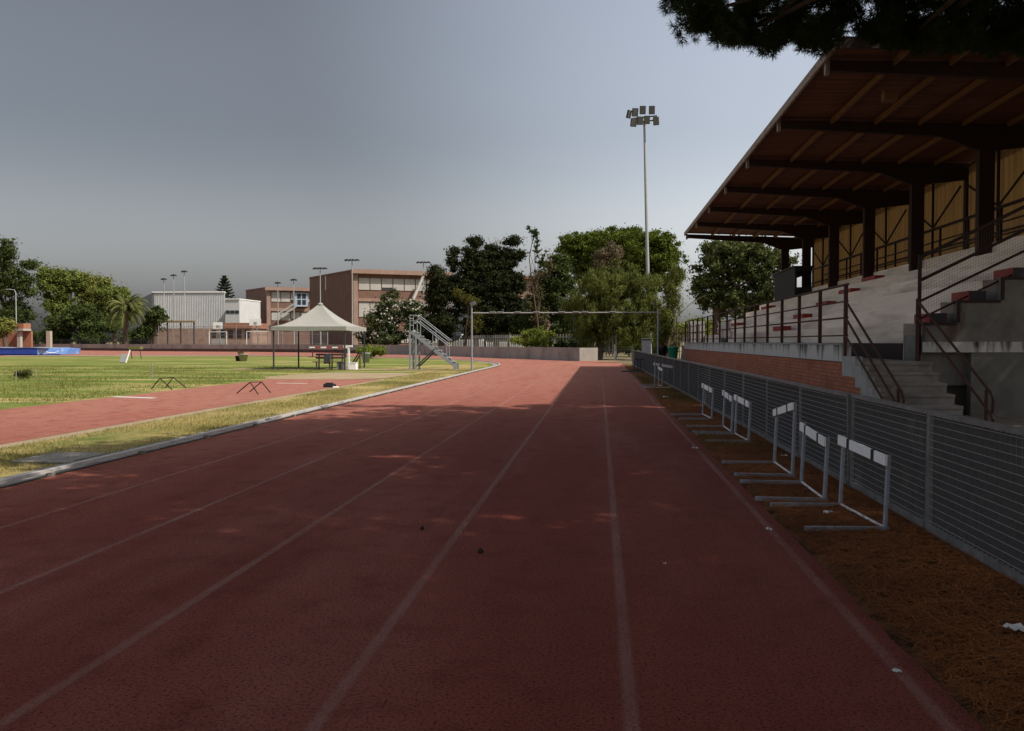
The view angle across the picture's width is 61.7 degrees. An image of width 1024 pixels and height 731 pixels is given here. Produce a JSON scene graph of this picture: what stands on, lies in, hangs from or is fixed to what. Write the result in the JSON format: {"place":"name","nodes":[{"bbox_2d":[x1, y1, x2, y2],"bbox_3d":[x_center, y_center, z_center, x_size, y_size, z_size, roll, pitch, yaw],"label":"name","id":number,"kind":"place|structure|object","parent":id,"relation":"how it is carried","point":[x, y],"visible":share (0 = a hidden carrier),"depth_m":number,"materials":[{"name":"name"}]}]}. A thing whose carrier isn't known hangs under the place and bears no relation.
{"place":"outdoors","nodes":[
{"label":"outdoors","id":0,"kind":"place"},
{"bbox_2d":[0,323,32,346],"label":"brick pavilion","id":1,"kind":"structure","parent":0,"point":[22,336],"depth_m":150.98,"materials":[{"name":"brick"}]},
{"bbox_2d":[138,291,224,343],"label":"sports hall","id":2,"kind":"structure","parent":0,"point":[204,308],"depth_m":198.65,"materials":[{"name":"metal"}]},
{"bbox_2d":[157,328,209,343],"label":"brick court wall","id":3,"kind":"structure","parent":0,"point":[163,337],"depth_m":167.27,"materials":[{"name":"brick"}]},
{"bbox_2d":[0,379,385,448],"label":"runway border sand","id":4,"kind":"structure","parent":0,"point":[104,428],"depth_m":16.25,"materials":[{"name":"sand"}]},
{"bbox_2d":[0,369,475,473],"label":"grass","id":5,"kind":"structure","parent":0,"point":[248,418],"depth_m":16.05,"materials":[{"name":"plant"}]},
{"bbox_2d":[0,356,499,488],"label":"infield grass","id":6,"kind":"structure","parent":0,"point":[224,362],"depth_m":44.57,"materials":[{"name":"plant"}]},
{"bbox_2d":[12,369,32,378],"bbox_3d":[-19.439,0.362,34.069,0.811,0.566,0.697,0,2,-16],"label":"shrub","id":7,"kind":"object","parent":6,"relation":"on","point":[21,374],"visible":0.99,"depth_m":33.99,"materials":[{"name":"green plant"}]},
{"bbox_2d":[120,346,142,362],"bbox_3d":[-27.140,-0.777,61.027,1.377,1.160,0.835,0,2,6],"label":"starter seat","id":8,"kind":"object","parent":6,"relation":"on","point":[123,358],"visible":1,"depth_m":60.92,"materials":[{"name":"grey plastic"}]},
{"bbox_2d":[0,365,372,405],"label":"lawn grass","id":9,"kind":"structure","parent":6,"relation":"on","point":[165,369],"depth_m":34.46,"materials":[{"name":"plant"}]},
{"bbox_2d":[0,379,379,443],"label":"jump runway","id":10,"kind":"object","parent":6,"relation":"on","point":[25,423],"visible":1,"depth_m":19.70,"materials":[{"name":"rubber"}]},
{"bbox_2d":[235,351,248,360],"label":"flower planter","id":11,"kind":"object","parent":6,"relation":"on","point":[242,356],"visible":1,"depth_m":65.77,"materials":[{"name":"stone"}]},
{"bbox_2d":[0,364,487,477],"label":"dry grass strip","id":12,"kind":"object","parent":6,"relation":"on","point":[119,437],"visible":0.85,"depth_m":14.44,"materials":[{"name":"plant"}]},
{"bbox_2d":[9,452,107,463],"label":"drain slab","id":13,"kind":"structure","parent":12,"relation":"on","point":[60,459],"depth_m":10.90,"materials":[{"name":"concrete"}]},
{"bbox_2d":[0,356,498,487],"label":"kerb strip","id":14,"kind":"object","parent":6,"relation":"on","point":[85,465],"visible":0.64,"depth_m":12.66,"materials":[{"name":"concrete"}]},
{"bbox_2d":[271,303,365,369],"bbox_3d":[-10.583,-1.651,47.341,4.122,3.650,4.122,0,2,6],"label":"gazebo tent","id":15,"kind":"object","parent":6,"relation":"on","point":[320,317],"visible":0.99,"depth_m":46.12,"materials":[{"name":"fabric"}]},
{"bbox_2d":[265,372,412,378],"bbox_3d":[-7.521,0.441,37.586,5.600,0.001,7.600,0,2,6],"label":"sand pit","id":16,"kind":"object","parent":6,"relation":"on","point":[346,375],"visible":0.95,"depth_m":36.56,"materials":[{"name":"sand"}]},
{"bbox_2d":[355,344,386,358],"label":"round bush","id":17,"kind":"object","parent":6,"relation":"on","point":[378,350],"visible":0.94,"depth_m":74.60,"materials":[{"name":"green plant"}]},
{"bbox_2d":[245,287,309,344],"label":"school building","id":18,"kind":"structure","parent":0,"point":[266,297],"depth_m":208.56,"materials":[{"name":"brick"}]},
{"bbox_2d":[271,292,280,301],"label":"window","id":19,"kind":"structure","parent":18,"relation":"in","point":[273,294],"depth_m":207.41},
{"bbox_2d":[281,292,289,301],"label":"window","id":20,"kind":"structure","parent":18,"relation":"in","point":[285,296],"depth_m":208.37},
{"bbox_2d":[294,292,307,305],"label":"window","id":21,"kind":"structure","parent":18,"relation":"in","point":[301,298],"depth_m":209.49,"materials":[{"name":"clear glass"}]},
{"bbox_2d":[236,368,477,369],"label":"sandy path","id":22,"kind":"structure","parent":0,"point":[357,369],"depth_m":45.68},
{"bbox_2d":[312,353,343,369],"bbox_3d":[-9.776,-0.209,45.676,1.650,0.865,0.520,0,2,6],"label":"park bench","id":23,"kind":"object","parent":22,"relation":"on","point":[332,358],"visible":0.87,"depth_m":45.81,"materials":[{"name":"brown wood"}]},
{"bbox_2d":[409,315,458,369],"bbox_3d":[-4.154,-1.239,45.659,2.515,2.920,0.990,0,2,6],"label":"judges stand","id":24,"kind":"object","parent":22,"relation":"on","point":[432,347],"visible":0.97,"depth_m":45.32,"materials":[{"name":"metal"}]},
{"bbox_2d":[309,269,452,345],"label":"school building","id":25,"kind":"structure","parent":0,"point":[369,285],"depth_m":172.25,"materials":[{"name":"brick"}]},
{"bbox_2d":[358,278,369,289],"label":"window","id":26,"kind":"structure","parent":25,"relation":"in","point":[363,283],"depth_m":169.38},
{"bbox_2d":[359,302,369,316],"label":"window","id":27,"kind":"structure","parent":25,"relation":"in","point":[362,305],"depth_m":169.49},
{"bbox_2d":[370,278,380,289],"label":"window","id":28,"kind":"structure","parent":25,"relation":"in","point":[375,283],"depth_m":170.27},
{"bbox_2d":[382,278,392,290],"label":"window","id":29,"kind":"structure","parent":25,"relation":"in","point":[387,283],"depth_m":171.19,"materials":[{"name":"white glass"}]},
{"bbox_2d":[393,279,403,290],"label":"window","id":30,"kind":"structure","parent":25,"relation":"in","point":[398,283],"depth_m":172.09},
{"bbox_2d":[404,279,414,290],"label":"window","id":31,"kind":"structure","parent":25,"relation":"in","point":[409,284],"depth_m":172.91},
{"bbox_2d":[41,342,933,677],"bbox_3d":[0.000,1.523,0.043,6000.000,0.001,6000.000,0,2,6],"label":"ground","id":32,"kind":"structure","parent":0,"point":[621,358],"depth_m":77.38,"materials":[{"name":"soil"}]},
{"bbox_2d":[0,317,18,346],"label":"tree","id":33,"kind":"object","parent":32,"relation":"on","point":[7,326],"visible":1,"depth_m":147.13,"materials":[{"name":"green plant"}]},
{"bbox_2d":[0,234,44,324],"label":"conifer tree","id":34,"kind":"object","parent":32,"relation":"on","point":[10,271],"visible":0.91,"depth_m":169.84,"materials":[{"name":"green plant"}]},
{"bbox_2d":[36,332,74,343],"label":"hedge bush","id":35,"kind":"object","parent":32,"relation":"on","point":[63,341],"visible":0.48,"depth_m":160.61,"materials":[{"name":"green plant"}]},
{"bbox_2d":[30,263,92,325],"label":"leafy tree","id":36,"kind":"object","parent":32,"relation":"on","point":[61,284],"visible":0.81,"depth_m":176.40,"materials":[{"name":"green plant"}]},
{"bbox_2d":[33,299,119,342],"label":"leafy tree","id":37,"kind":"object","parent":32,"relation":"on","point":[80,318],"visible":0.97,"depth_m":157.41,"materials":[{"name":"green plant"}]},
{"bbox_2d":[66,269,115,330],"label":"leafy tree","id":38,"kind":"object","parent":32,"relation":"on","point":[85,292],"visible":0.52,"depth_m":180.06,"materials":[{"name":"green plant"}]},
{"bbox_2d":[72,331,114,343],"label":"hedge bush","id":39,"kind":"object","parent":32,"relation":"on","point":[94,338],"visible":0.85,"depth_m":156.34,"materials":[{"name":"green plant"}]},
{"bbox_2d":[90,281,149,343],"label":"leafy tree","id":40,"kind":"object","parent":32,"relation":"on","point":[107,293],"visible":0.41,"depth_m":177.79,"materials":[{"name":"green plant"}]},
{"bbox_2d":[105,293,151,343],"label":"palm tree","id":41,"kind":"object","parent":32,"relation":"on","point":[126,309],"visible":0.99,"depth_m":149.11,"materials":[{"name":"green plant"}]},
{"bbox_2d":[116,329,150,343],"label":"hedge bush","id":42,"kind":"object","parent":32,"relation":"on","point":[131,334],"visible":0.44,"depth_m":157.88,"materials":[{"name":"green plant"}]},
{"bbox_2d":[132,304,171,343],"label":"bushy tree","id":43,"kind":"object","parent":32,"relation":"on","point":[147,330],"visible":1,"depth_m":156.78,"materials":[{"name":"green plant"}]},
{"bbox_2d":[160,321,195,341],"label":"pergola","id":44,"kind":"object","parent":32,"relation":"on","point":[193,322],"visible":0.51,"depth_m":158.75,"materials":[{"name":"wood"}]},
{"bbox_2d":[213,322,222,338],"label":"basketball hoop","id":45,"kind":"object","parent":32,"relation":"on","point":[215,324],"visible":0.94,"depth_m":156.09,"materials":[{"name":"white paint"}]},
{"bbox_2d":[216,275,236,298],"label":"norfolk pine","id":46,"kind":"object","parent":32,"relation":"on","point":[223,281],"visible":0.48,"depth_m":222.84,"materials":[{"name":"green plant"}]},
{"bbox_2d":[210,323,267,343],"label":"changing rooms","id":47,"kind":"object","parent":32,"relation":"on","point":[231,335],"visible":0.6,"depth_m":174.67,"materials":[{"name":"brick"}]},
{"bbox_2d":[224,299,260,322],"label":"hall annex","id":48,"kind":"object","parent":32,"relation":"on","point":[241,310],"visible":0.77,"depth_m":194.07,"materials":[{"name":"paint"}]},
{"bbox_2d":[158,325,327,344],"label":"chain link fence","id":49,"kind":"object","parent":32,"relation":"on","point":[252,330],"visible":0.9,"depth_m":127.19,"materials":[{"name":"grey metal"}]},
{"bbox_2d":[249,319,260,342],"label":"basketball hoop","id":50,"kind":"object","parent":32,"relation":"on","point":[254,321],"visible":0.9,"depth_m":151.20,"materials":[{"name":"white paint"}]},
{"bbox_2d":[290,279,296,344],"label":"court light","id":51,"kind":"object","parent":32,"relation":"on","point":[293,309],"visible":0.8,"depth_m":164.79,"materials":[{"name":"grey metal"}]},
{"bbox_2d":[344,259,358,344],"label":"court light","id":52,"kind":"object","parent":32,"relation":"on","point":[352,290],"visible":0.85,"depth_m":148.21,"materials":[{"name":"grey metal"}]},
{"bbox_2d":[351,297,406,344],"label":"oleander bush","id":53,"kind":"object","parent":32,"relation":"on","point":[382,323],"visible":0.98,"depth_m":109.09,"materials":[{"name":"green plant"}]},
{"bbox_2d":[375,287,402,344],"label":"slender tree","id":54,"kind":"object","parent":32,"relation":"on","point":[383,297],"visible":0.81,"depth_m":113.84,"materials":[{"name":"green plant"}]},
{"bbox_2d":[398,298,427,344],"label":"oleander bush","id":55,"kind":"object","parent":32,"relation":"on","point":[412,306],"visible":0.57,"depth_m":108.64,"materials":[{"name":"green plant"}]},
{"bbox_2d":[418,321,436,342],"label":"bush","id":56,"kind":"object","parent":32,"relation":"on","point":[425,331],"visible":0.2,"depth_m":101.07,"materials":[{"name":"green plant"}]},
{"bbox_2d":[416,264,464,345],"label":"cypress tree","id":57,"kind":"object","parent":32,"relation":"on","point":[441,317],"visible":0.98,"depth_m":96.49,"materials":[{"name":"green plant"}]},
{"bbox_2d":[449,286,485,345],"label":"olive shrub tree","id":58,"kind":"object","parent":32,"relation":"on","point":[468,300],"visible":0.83,"depth_m":90.64,"materials":[{"name":"green plant"}]},
{"bbox_2d":[435,234,503,346],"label":"cypress tree","id":59,"kind":"object","parent":32,"relation":"on","point":[472,279],"visible":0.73,"depth_m":96.87,"materials":[{"name":"green plant"}]},
{"bbox_2d":[456,334,486,346],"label":"parked car","id":60,"kind":"object","parent":32,"relation":"on","point":[469,341],"visible":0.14,"depth_m":108.21,"materials":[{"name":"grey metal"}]},
{"bbox_2d":[479,234,530,346],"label":"cypress tree","id":61,"kind":"object","parent":32,"relation":"on","point":[504,260],"visible":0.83,"depth_m":97.40,"materials":[{"name":"green plant"}]},
{"bbox_2d":[417,333,616,355],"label":"palisade fence","id":62,"kind":"object","parent":32,"relation":"on","point":[507,337],"visible":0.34,"depth_m":90.47,"materials":[{"name":"grey metal"}]},
{"bbox_2d":[508,268,549,336],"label":"leafy tree","id":63,"kind":"object","parent":32,"relation":"on","point":[525,324],"visible":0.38,"depth_m":93.62,"materials":[{"name":"green plant"}]},
{"bbox_2d":[506,325,562,346],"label":"bush","id":64,"kind":"object","parent":32,"relation":"on","point":[537,338],"visible":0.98,"depth_m":75.12,"materials":[{"name":"green plant"}]},
{"bbox_2d":[525,225,547,329],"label":"tall sparse tree","id":65,"kind":"object","parent":32,"relation":"on","point":[542,263],"visible":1,"depth_m":85.88,"materials":[{"name":"green plant"}]},
{"bbox_2d":[517,248,556,345],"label":"dry tree","id":66,"kind":"object","parent":32,"relation":"on","point":[541,320],"visible":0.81,"depth_m":89.81,"materials":[{"name":"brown plant"}]},
{"bbox_2d":[536,249,586,338],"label":"round pine tree","id":67,"kind":"object","parent":32,"relation":"on","point":[560,281],"visible":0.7,"depth_m":90.90,"materials":[{"name":"green plant"}]},
{"bbox_2d":[553,339,589,347],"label":"dark bush","id":68,"kind":"object","parent":32,"relation":"on","point":[560,343],"visible":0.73,"depth_m":75.41,"materials":[{"name":"green plant"}]},
{"bbox_2d":[587,239,627,353],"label":"dry pine","id":69,"kind":"object","parent":32,"relation":"on","point":[617,251],"visible":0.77,"depth_m":102.29,"materials":[{"name":"brown plant"}]},
{"bbox_2d":[596,345,632,359],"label":"wire gate","id":70,"kind":"structure","parent":32,"relation":"on","point":[631,349],"depth_m":71.66,"materials":[{"name":"grey metal"}]},
{"bbox_2d":[557,254,677,359],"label":"pepper tree","id":71,"kind":"object","parent":32,"relation":"on","point":[609,284],"visible":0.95,"depth_m":70.53,"materials":[{"name":"green plant"}]},
{"bbox_2d":[553,223,689,352],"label":"umbrella pine","id":72,"kind":"object","parent":32,"relation":"on","point":[663,249],"visible":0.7,"depth_m":107.89,"materials":[{"name":"leaf foliage"},{"name":"bark"}]},
{"bbox_2d":[613,328,641,356],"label":"bushy undergrowth","id":73,"kind":"object","parent":32,"relation":"on","point":[624,345],"visible":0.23,"depth_m":74.63,"materials":[{"name":"green plant"}]},
{"bbox_2d":[607,322,652,356],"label":"bush","id":74,"kind":"object","parent":32,"relation":"on","point":[635,348],"visible":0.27,"depth_m":86.35,"materials":[{"name":"green plant"}]},
{"bbox_2d":[626,106,658,353],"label":"floodlight mast","id":75,"kind":"object","parent":32,"relation":"on","point":[636,120],"visible":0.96,"depth_m":78.53,"materials":[{"name":"grey metal"}]},
{"bbox_2d":[639,325,686,353],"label":"bush","id":76,"kind":"object","parent":32,"relation":"on","point":[654,351],"visible":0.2,"depth_m":87.80,"materials":[{"name":"green plant"}]},
{"bbox_2d":[654,259,689,356],"bbox_3d":[11.042,-3.700,59.044,2.634,7.327,2.287,0,2,6],"label":"brownish tree","id":77,"kind":"object","parent":32,"relation":"on","point":[678,274],"visible":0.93,"depth_m":58.89,"materials":[{"name":"green plant"}]},
{"bbox_2d":[674,313,723,334],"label":"light green bush","id":78,"kind":"object","parent":32,"relation":"on","point":[681,325],"visible":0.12,"depth_m":73.44,"materials":[{"name":"green plant"}]},
{"bbox_2d":[686,234,801,334],"bbox_3d":[17.336,-5.179,64.435,7.976,10.086,6.833,-1,2,-26],"label":"carob tree","id":79,"kind":"object","parent":32,"relation":"on","point":[731,263],"visible":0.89,"depth_m":63.61,"materials":[{"name":"green plant"}]},
{"bbox_2d":[656,0,1023,61],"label":"pine tree","id":80,"kind":"object","parent":32,"relation":"on","point":[980,27],"visible":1,"depth_m":12.85,"materials":[{"name":"green plant"}]},
{"bbox_2d":[0,350,985,730],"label":"running track","id":81,"kind":"structure","parent":0,"point":[500,634],"depth_m":5.25,"materials":[{"name":"rubber"}]},
{"bbox_2d":[0,347,79,354],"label":"landing mat","id":82,"kind":"object","parent":81,"relation":"on","point":[34,350],"visible":0.99,"depth_m":93.12,"materials":[{"name":"blue plastic"}]},
{"bbox_2d":[46,331,51,346],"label":"gate pillar","id":83,"kind":"structure","parent":81,"relation":"on","point":[48,338],"depth_m":144.67,"materials":[{"name":"concrete"}]},
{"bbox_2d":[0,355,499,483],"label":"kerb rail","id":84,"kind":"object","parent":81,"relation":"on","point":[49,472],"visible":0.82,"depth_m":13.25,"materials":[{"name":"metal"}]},
{"bbox_2d":[33,344,597,360],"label":"retaining wall","id":85,"kind":"structure","parent":81,"relation":"on","point":[565,354],"depth_m":104.48,"materials":[{"name":"concrete"}]},
{"bbox_2d":[11,433,880,730],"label":"stray needles","id":86,"kind":"object","parent":81,"relation":"on","point":[393,583],"visible":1,"depth_m":5.18,"materials":[{"name":"plant"}]},
{"bbox_2d":[470,301,658,369],"bbox_3d":[2.705,-1.591,45.099,9.942,3.654,0.180,0,2,6],"label":"finish gantry","id":87,"kind":"object","parent":81,"relation":"on","point":[493,312],"visible":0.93,"depth_m":45.23,"materials":[{"name":"metal"}]},
{"bbox_2d":[0,0,1001,341],"label":"sky","id":88,"kind":"structure","parent":0,"point":[253,143],"materials":[{"name":"grey"}]},
{"bbox_2d":[507,276,550,346],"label":"brick house","id":89,"kind":"structure","parent":0,"point":[527,291],"depth_m":130.25,"materials":[{"name":"brick"}]},
{"bbox_2d":[622,364,1023,730],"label":"verge","id":90,"kind":"structure","parent":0,"point":[908,647],"depth_m":5.55,"materials":[{"name":"soil"}]},
{"bbox_2d":[641,338,651,352],"bbox_3d":[8.339,-0.838,53.175,0.620,1.700,0.560,0,2,6],"label":"utility cabinet","id":91,"kind":"object","parent":90,"relation":"on","point":[646,345],"visible":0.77,"depth_m":52.91,"materials":[{"name":"metal"}]},
{"bbox_2d":[643,363,672,387],"bbox_3d":[4.837,0.302,27.520,1.052,0.817,0.664,-1,2,-24],"label":"hurdle","id":92,"kind":"object","parent":90,"relation":"on","point":[662,365],"visible":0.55,"depth_m":27.13,"materials":[{"name":"metal"}]},
{"bbox_2d":[652,323,671,355],"bbox_3d":[8.432,-1.174,48.319,1.312,2.642,1.259,0,2,6],"label":"yucca plant","id":93,"kind":"object","parent":90,"relation":"on","point":[664,332],"visible":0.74,"depth_m":48.19,"materials":[{"name":"green plant"}]},
{"bbox_2d":[667,347,678,358],"bbox_3d":[8.346,-0.363,44.389,0.569,1.240,0.569,1,2,40],"label":"litter bin","id":94,"kind":"object","parent":90,"relation":"on","point":[672,352],"visible":0.66,"depth_m":44.17,"materials":[{"name":"green plastic"}]},
{"bbox_2d":[671,383,713,419],"bbox_3d":[3.511,0.691,16.689,0.664,0.643,1.043,0,2,3],"label":"hurdle","id":95,"kind":"object","parent":90,"relation":"on","point":[707,388],"visible":0.99,"depth_m":16.52,"materials":[{"name":"metal"}]},
{"bbox_2d":[629,368,770,448],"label":"verge grass","id":96,"kind":"structure","parent":90,"relation":"on","point":[642,378],"depth_m":21.73,"materials":[{"name":"plant"}]},
{"bbox_2d":[687,390,733,432],"bbox_3d":[3.303,0.758,14.309,0.664,0.643,1.043,0,2,6],"label":"hurdle","id":97,"kind":"object","parent":90,"relation":"on","point":[725,394],"visible":0.91,"depth_m":14.13,"materials":[{"name":"metal"}]},
{"bbox_2d":[695,394,751,441],"bbox_3d":[3.213,0.792,13.065,0.664,0.643,1.044,0,2,3],"label":"hurdle","id":98,"kind":"object","parent":90,"relation":"on","point":[744,402],"visible":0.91,"depth_m":12.96,"materials":[{"name":"metal"}]},
{"bbox_2d":[722,402,796,476],"bbox_3d":[2.827,0.794,9.864,0.664,0.817,1.052,0,2,6],"label":"hurdle","id":99,"kind":"object","parent":90,"relation":"on","point":[789,407],"visible":0.98,"depth_m":9.40,"materials":[{"name":"metal"}]},
{"bbox_2d":[740,422,829,501],"bbox_3d":[2.655,0.922,8.415,0.664,0.643,1.043,0,2,7],"label":"hurdle","id":100,"kind":"object","parent":90,"relation":"on","point":[817,437],"visible":0.93,"depth_m":8.09,"materials":[{"name":"metal"}]},
{"bbox_2d":[632,350,1023,586],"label":"panel fence","id":101,"kind":"object","parent":90,"relation":"on","point":[949,483],"visible":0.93,"depth_m":7.03,"materials":[{"name":"metal"}]},
{"bbox_2d":[770,435,890,530],"bbox_3d":[2.634,0.957,7.170,0.664,0.643,1.043,0,2,2],"label":"hurdle","id":102,"kind":"object","parent":90,"relation":"on","point":[844,442],"visible":0.94,"depth_m":6.98,"materials":[{"name":"metal"}]},
{"bbox_2d":[647,383,1023,730],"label":"pine needles","id":103,"kind":"object","parent":90,"relation":"on","point":[998,646],"visible":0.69,"depth_m":5.10,"materials":[{"name":"plant"}]},
{"bbox_2d":[1003,623,1023,631],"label":"paper scrap","id":104,"kind":"object","parent":103,"relation":"on","point":[1015,627],"visible":1,"depth_m":4.31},
{"bbox_2d":[963,413,1023,462],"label":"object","id":105,"kind":"structure","parent":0,"point":[1016,421],"depth_m":16.23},
{"bbox_2d":[665,324,701,358],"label":"rusty palings","id":106,"kind":"object","parent":105,"relation":"on","point":[682,337],"visible":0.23,"depth_m":52.60,"materials":[{"name":"orange paint"}]},
{"bbox_2d":[683,36,1023,427],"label":"grandstand","id":107,"kind":"object","parent":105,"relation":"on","point":[887,187],"visible":0.95,"depth_m":23.33,"materials":[{"name":"grey concrete"}]},
{"bbox_2d":[717,318,731,339],"bbox_3d":[8.759,-1.479,35.371,0.221,0.871,3.671,0,2,6],"label":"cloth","id":108,"kind":"object","parent":107,"relation":"hanging from","point":[723,332],"visible":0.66,"depth_m":35.00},
{"bbox_2d":[772,266,814,299],"bbox_3d":[14.834,-4.272,45.376,1.030,1.560,5.300,0,2,6],"label":"commentary box","id":109,"kind":"object","parent":107,"relation":"on","point":[785,283],"visible":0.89,"depth_m":44.10,"materials":[{"name":"black paint"}]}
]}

